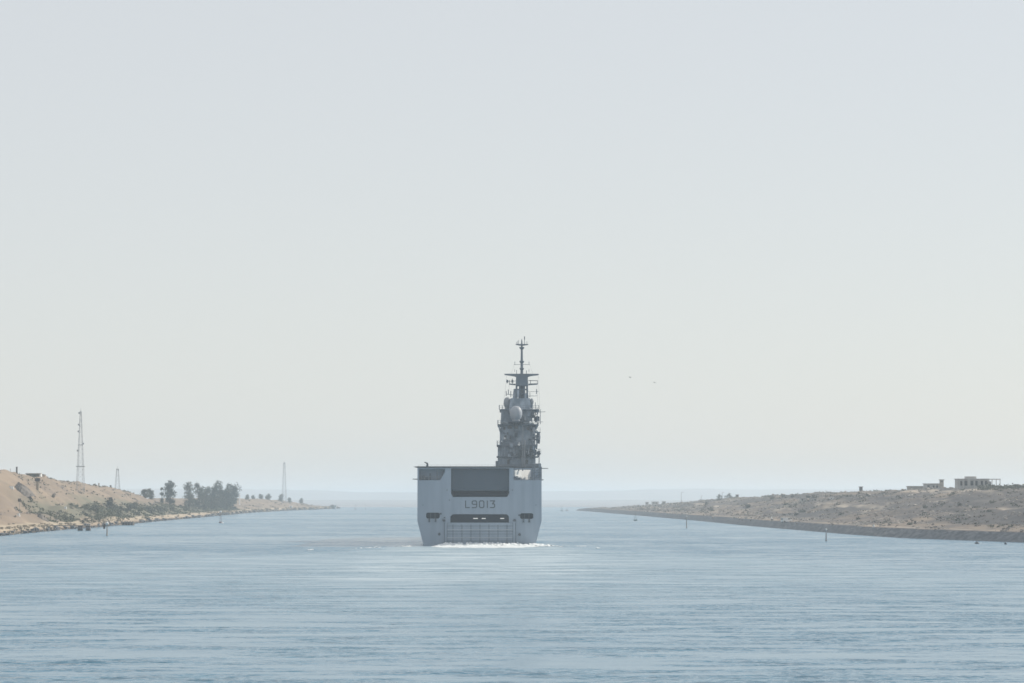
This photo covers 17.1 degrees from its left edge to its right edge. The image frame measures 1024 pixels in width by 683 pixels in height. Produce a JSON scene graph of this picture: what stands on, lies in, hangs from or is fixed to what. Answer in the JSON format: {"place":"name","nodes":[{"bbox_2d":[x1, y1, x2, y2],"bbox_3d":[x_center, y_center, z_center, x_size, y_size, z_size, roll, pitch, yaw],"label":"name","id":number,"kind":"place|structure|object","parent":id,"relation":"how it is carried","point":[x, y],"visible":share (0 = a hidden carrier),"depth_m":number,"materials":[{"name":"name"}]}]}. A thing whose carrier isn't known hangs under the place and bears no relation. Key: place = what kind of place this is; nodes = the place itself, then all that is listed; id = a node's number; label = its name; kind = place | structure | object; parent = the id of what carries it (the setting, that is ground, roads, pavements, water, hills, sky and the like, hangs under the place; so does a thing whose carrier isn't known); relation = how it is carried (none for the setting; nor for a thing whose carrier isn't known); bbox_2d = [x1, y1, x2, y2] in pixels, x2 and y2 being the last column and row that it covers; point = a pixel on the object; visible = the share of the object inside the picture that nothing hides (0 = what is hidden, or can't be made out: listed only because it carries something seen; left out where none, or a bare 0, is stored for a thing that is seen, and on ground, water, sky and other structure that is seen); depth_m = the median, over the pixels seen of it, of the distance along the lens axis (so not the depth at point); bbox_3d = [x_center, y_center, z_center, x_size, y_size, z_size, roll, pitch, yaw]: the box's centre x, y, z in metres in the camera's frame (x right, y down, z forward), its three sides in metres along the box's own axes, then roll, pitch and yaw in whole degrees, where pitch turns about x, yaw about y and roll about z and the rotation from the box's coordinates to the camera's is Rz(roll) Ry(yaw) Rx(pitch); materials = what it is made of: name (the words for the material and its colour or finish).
{"place":"outdoors","nodes":[
{"label":"outdoors","id":0,"kind":"place"},
{"bbox_2d":[61,511,68,519],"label":"bush","id":1,"kind":"object","parent":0,"point":[65,514],"visible":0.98,"depth_m":1378.11,"materials":[{"name":"green plant"}]},
{"bbox_2d":[0,469,338,533],"bbox_3d":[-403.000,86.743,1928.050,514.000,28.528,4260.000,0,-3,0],"label":"bank terrain","id":2,"kind":"structure","parent":0,"point":[9,496],"depth_m":1540.73,"materials":[{"name":"brown sand"}]},
{"bbox_2d":[15,482,35,496],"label":"spoil heap","id":3,"kind":"object","parent":2,"relation":"on","point":[24,490],"visible":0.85,"depth_m":1407.35,"materials":[{"name":"grey stone"}]},
{"bbox_2d":[25,473,41,476],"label":"shelter","id":4,"kind":"object","parent":2,"relation":"on","point":[37,474],"visible":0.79,"depth_m":1590.70,"materials":[{"name":"concrete"}]},
{"bbox_2d":[34,478,40,491],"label":"lookout tower","id":5,"kind":"structure","parent":2,"relation":"on","point":[37,480],"depth_m":1444.08,"materials":[{"name":"concrete"}]},
{"bbox_2d":[38,513,48,521],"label":"spoil heap","id":6,"kind":"object","parent":2,"relation":"on","point":[41,516],"visible":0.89,"depth_m":1318.79,"materials":[{"name":"grey stone"}]},
{"bbox_2d":[14,473,130,494],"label":"scrub","id":7,"kind":"object","parent":2,"relation":"on","point":[34,476],"visible":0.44,"depth_m":1679.98,"materials":[{"name":"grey plant"}]},
{"bbox_2d":[76,411,84,492],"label":"lattice mast","id":8,"kind":"object","parent":2,"relation":"on","point":[78,466],"visible":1,"depth_m":1719.24,"materials":[{"name":"metal"}]},
{"bbox_2d":[79,510,90,522],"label":"bush","id":9,"kind":"object","parent":2,"relation":"on","point":[85,514],"visible":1,"depth_m":1375.63,"materials":[{"name":"green plant"}]},
{"bbox_2d":[84,513,97,523],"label":"bush","id":10,"kind":"object","parent":2,"relation":"on","point":[92,519],"visible":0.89,"depth_m":1394.26,"materials":[{"name":"green plant"}]},
{"bbox_2d":[87,503,99,514],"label":"bush","id":11,"kind":"object","parent":2,"relation":"on","point":[94,507],"visible":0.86,"depth_m":1524.88,"materials":[{"name":"green plant"}]},
{"bbox_2d":[0,470,197,520],"bbox_3d":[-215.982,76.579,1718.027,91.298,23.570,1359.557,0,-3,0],"label":"rubble","id":12,"kind":"object","parent":2,"relation":"on","point":[90,492],"visible":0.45,"depth_m":1734.80,"materials":[{"name":"grey stone"}]},
{"bbox_2d":[95,511,102,520],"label":"bush","id":13,"kind":"object","parent":2,"relation":"on","point":[97,518],"visible":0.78,"depth_m":1426.78,"materials":[{"name":"green plant"}]},
{"bbox_2d":[101,509,118,520],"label":"bush","id":14,"kind":"object","parent":2,"relation":"on","point":[105,515],"visible":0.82,"depth_m":1496.75,"materials":[{"name":"green plant"}]},
{"bbox_2d":[106,497,117,507],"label":"bush","id":15,"kind":"object","parent":2,"relation":"on","point":[111,504],"visible":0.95,"depth_m":1720.51,"materials":[{"name":"green plant"}]},
{"bbox_2d":[115,466,119,487],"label":"lattice mast","id":16,"kind":"object","parent":2,"relation":"on","point":[118,476],"visible":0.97,"depth_m":2038.14,"materials":[{"name":"metal"}]},
{"bbox_2d":[114,506,128,515],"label":"bush","id":17,"kind":"object","parent":2,"relation":"on","point":[119,508],"visible":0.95,"depth_m":1656.15,"materials":[{"name":"green plant"}]},
{"bbox_2d":[120,502,134,511],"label":"bush","id":18,"kind":"object","parent":2,"relation":"on","point":[130,507],"visible":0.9,"depth_m":1734.09,"materials":[{"name":"green plant"}]},
{"bbox_2d":[15,499,241,522],"bbox_3d":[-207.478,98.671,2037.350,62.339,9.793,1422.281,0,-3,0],"label":"scrub","id":19,"kind":"object","parent":2,"relation":"on","point":[103,509],"visible":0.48,"depth_m":1673.66,"materials":[{"name":"green plant"}]},
{"bbox_2d":[131,505,145,515],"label":"bush","id":20,"kind":"object","parent":2,"relation":"on","point":[138,510],"visible":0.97,"depth_m":1755.53,"materials":[{"name":"green plant"}]},
{"bbox_2d":[140,488,150,497],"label":"tree","id":21,"kind":"object","parent":2,"relation":"on","point":[144,494],"visible":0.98,"depth_m":2137.72,"materials":[{"name":"green plant"}]},
{"bbox_2d":[141,512,151,518],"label":"bush","id":22,"kind":"object","parent":2,"relation":"on","point":[147,517],"visible":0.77,"depth_m":1700.52,"materials":[{"name":"green plant"}]},
{"bbox_2d":[144,505,155,512],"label":"bush","id":23,"kind":"object","parent":2,"relation":"on","point":[151,510],"visible":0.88,"depth_m":1868.60,"materials":[{"name":"green plant"}]},
{"bbox_2d":[148,488,154,499],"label":"tree","id":24,"kind":"object","parent":2,"relation":"on","point":[151,492],"visible":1,"depth_m":2146.55,"materials":[{"name":"green plant"}]},
{"bbox_2d":[9,483,308,524],"bbox_3d":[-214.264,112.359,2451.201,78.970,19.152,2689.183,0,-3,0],"label":"dry scrub","id":25,"kind":"object","parent":2,"relation":"on","point":[153,503],"visible":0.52,"depth_m":2024.82,"materials":[{"name":"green plant"}]},
{"bbox_2d":[160,487,163,502],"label":"tree","id":26,"kind":"object","parent":2,"relation":"on","point":[161,493],"visible":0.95,"depth_m":2157.50,"materials":[{"name":"green plant"}]},
{"bbox_2d":[156,506,171,513],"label":"bush","id":27,"kind":"object","parent":2,"relation":"on","point":[163,509],"visible":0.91,"depth_m":1941.64,"materials":[{"name":"green plant"}]},
{"bbox_2d":[0,506,339,535],"bbox_3d":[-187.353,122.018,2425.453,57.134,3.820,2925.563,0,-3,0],"label":"rubble","id":28,"kind":"object","parent":2,"relation":"on","point":[36,529],"visible":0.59,"depth_m":1744.12,"materials":[{"name":"stone"}]},
{"bbox_2d":[163,480,176,503],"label":"tree","id":29,"kind":"object","parent":2,"relation":"on","point":[169,492],"visible":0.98,"depth_m":2177.47,"materials":[{"name":"green plant"}]},
{"bbox_2d":[166,502,181,511],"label":"bush","id":30,"kind":"object","parent":2,"relation":"on","point":[173,506],"visible":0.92,"depth_m":2035.18,"materials":[{"name":"green plant"}]},
{"bbox_2d":[180,504,189,510],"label":"bush","id":31,"kind":"object","parent":2,"relation":"on","point":[185,506],"visible":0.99,"depth_m":2122.68,"materials":[{"name":"green plant"}]},
{"bbox_2d":[182,482,195,507],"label":"tree","id":32,"kind":"object","parent":2,"relation":"on","point":[189,496],"visible":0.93,"depth_m":2325.72,"materials":[{"name":"green plant"}]},
{"bbox_2d":[193,481,205,508],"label":"tree","id":33,"kind":"object","parent":2,"relation":"on","point":[201,496],"visible":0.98,"depth_m":2386.87,"materials":[{"name":"green plant"}]},
{"bbox_2d":[200,486,212,508],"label":"tree","id":34,"kind":"object","parent":2,"relation":"on","point":[208,502],"visible":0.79,"depth_m":2445.84,"materials":[{"name":"green plant"}]},
{"bbox_2d":[206,485,218,509],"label":"tree","id":35,"kind":"object","parent":2,"relation":"on","point":[214,491],"visible":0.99,"depth_m":2466.34,"materials":[{"name":"green plant"}]},
{"bbox_2d":[210,480,224,507],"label":"tree","id":36,"kind":"object","parent":2,"relation":"on","point":[218,501],"visible":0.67,"depth_m":2576.25,"materials":[{"name":"green plant"}]},
{"bbox_2d":[215,489,233,508],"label":"tree","id":37,"kind":"object","parent":2,"relation":"on","point":[227,495],"visible":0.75,"depth_m":2615.59,"materials":[{"name":"green plant"}]},
{"bbox_2d":[224,482,241,507],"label":"tree","id":38,"kind":"object","parent":2,"relation":"on","point":[234,490],"visible":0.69,"depth_m":2696.80,"materials":[{"name":"green plant"}]},
{"bbox_2d":[281,462,286,502],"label":"lattice mast","id":39,"kind":"object","parent":2,"relation":"on","point":[284,486],"visible":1,"depth_m":3547.28,"materials":[{"name":"metal"}]},
{"bbox_2d":[270,499,705,506],"bbox_3d":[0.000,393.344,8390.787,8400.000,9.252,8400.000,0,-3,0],"label":"land","id":40,"kind":"structure","parent":0,"point":[545,502],"depth_m":6421.33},
{"bbox_2d":[0,507,1023,682],"bbox_3d":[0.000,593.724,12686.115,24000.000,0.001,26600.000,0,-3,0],"label":"water","id":41,"kind":"structure","parent":0,"point":[262,597],"depth_m":384.97,"materials":[{"name":"blue liquid"}]},
{"bbox_2d":[50,523,90,530],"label":"jetty","id":42,"kind":"object","parent":41,"relation":"in","point":[80,527],"visible":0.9,"depth_m":1256.43,"materials":[{"name":"concrete"}]},
{"bbox_2d":[103,522,108,535],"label":"beacon","id":43,"kind":"object","parent":41,"relation":"in","point":[106,523],"visible":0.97,"depth_m":1090.37,"materials":[{"name":"metal"}]},
{"bbox_2d":[122,521,134,524],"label":"landing stage","id":44,"kind":"object","parent":41,"relation":"in","point":[128,523],"visible":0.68,"depth_m":1505.33,"materials":[{"name":"concrete"}]},
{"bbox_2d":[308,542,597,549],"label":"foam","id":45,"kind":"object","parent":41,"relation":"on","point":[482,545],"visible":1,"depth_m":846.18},
{"bbox_2d":[414,336,547,545],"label":"warship","id":46,"kind":"object","parent":41,"relation":"on","point":[500,501],"visible":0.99,"depth_m":859.35,"materials":[{"name":"grey metal"}]},
{"bbox_2d":[451,469,508,490],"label":"lift door","id":47,"kind":"structure","parent":46,"relation":"in","point":[461,479],"depth_m":860.51,"materials":[{"name":"paint"}]},
{"bbox_2d":[0,0,1023,491],"label":"sky","id":48,"kind":"structure","parent":0,"point":[241,240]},
{"bbox_2d":[121,489,906,498],"bbox_3d":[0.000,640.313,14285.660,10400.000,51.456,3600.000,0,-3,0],"label":"distant hills","id":49,"kind":"structure","parent":0,"point":[610,494],"depth_m":13226.45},
{"bbox_2d":[582,487,1023,532],"bbox_3d":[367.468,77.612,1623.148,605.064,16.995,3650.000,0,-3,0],"label":"bank terrain","id":50,"kind":"structure","parent":0,"point":[973,499],"depth_m":1352.39,"materials":[{"name":"brown sand"}]},
{"bbox_2d":[781,518,791,521],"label":"parked van","id":51,"kind":"object","parent":50,"relation":"on","point":[785,519],"visible":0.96,"depth_m":1353.21,"materials":[{"name":"white paint"}]},
{"bbox_2d":[576,508,1023,542],"bbox_3d":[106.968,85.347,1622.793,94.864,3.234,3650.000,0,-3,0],"label":"revetment","id":52,"kind":"object","parent":50,"relation":"on","point":[994,536],"visible":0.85,"depth_m":1127.37,"materials":[{"name":"stone"}]},
{"bbox_2d":[592,487,1023,531],"bbox_3d":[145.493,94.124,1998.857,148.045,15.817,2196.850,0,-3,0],"label":"rubble","id":53,"kind":"object","parent":50,"relation":"on","point":[1003,530],"visible":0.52,"depth_m":1416.92,"materials":[{"name":"grey stone"}]},
{"bbox_2d":[601,488,1023,528],"bbox_3d":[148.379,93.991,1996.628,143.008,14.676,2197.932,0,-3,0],"label":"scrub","id":54,"kind":"object","parent":50,"relation":"on","point":[816,518],"visible":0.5,"depth_m":1502.87,"materials":[{"name":"plant"}]},
{"bbox_2d":[604,487,1023,527],"bbox_3d":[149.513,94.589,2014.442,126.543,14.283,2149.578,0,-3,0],"label":"scrub","id":55,"kind":"object","parent":50,"relation":"on","point":[958,519],"visible":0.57,"depth_m":1553.55,"materials":[{"name":"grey plant"}]},
{"bbox_2d":[906,486,922,489],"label":"building","id":56,"kind":"structure","parent":50,"relation":"on","point":[914,487],"depth_m":1711.42,"materials":[{"name":"concrete"}]},
{"bbox_2d":[922,483,938,488],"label":"building","id":57,"kind":"structure","parent":50,"relation":"on","point":[931,485],"depth_m":1654.49,"materials":[{"name":"paint"}]},
{"bbox_2d":[939,479,944,487],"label":"square tower","id":58,"kind":"structure","parent":50,"relation":"on","point":[941,483],"depth_m":1650.57,"materials":[{"name":"concrete"}]},
{"bbox_2d":[955,476,1000,488],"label":"building","id":59,"kind":"structure","parent":50,"relation":"on","point":[969,482],"depth_m":1486.73,"materials":[{"name":"paint"}]},
{"bbox_2d":[977,482,1023,489],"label":"scrub","id":60,"kind":"object","parent":50,"relation":"on","point":[992,486],"visible":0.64,"depth_m":1417.96,"materials":[{"name":"plant"}]}
]}

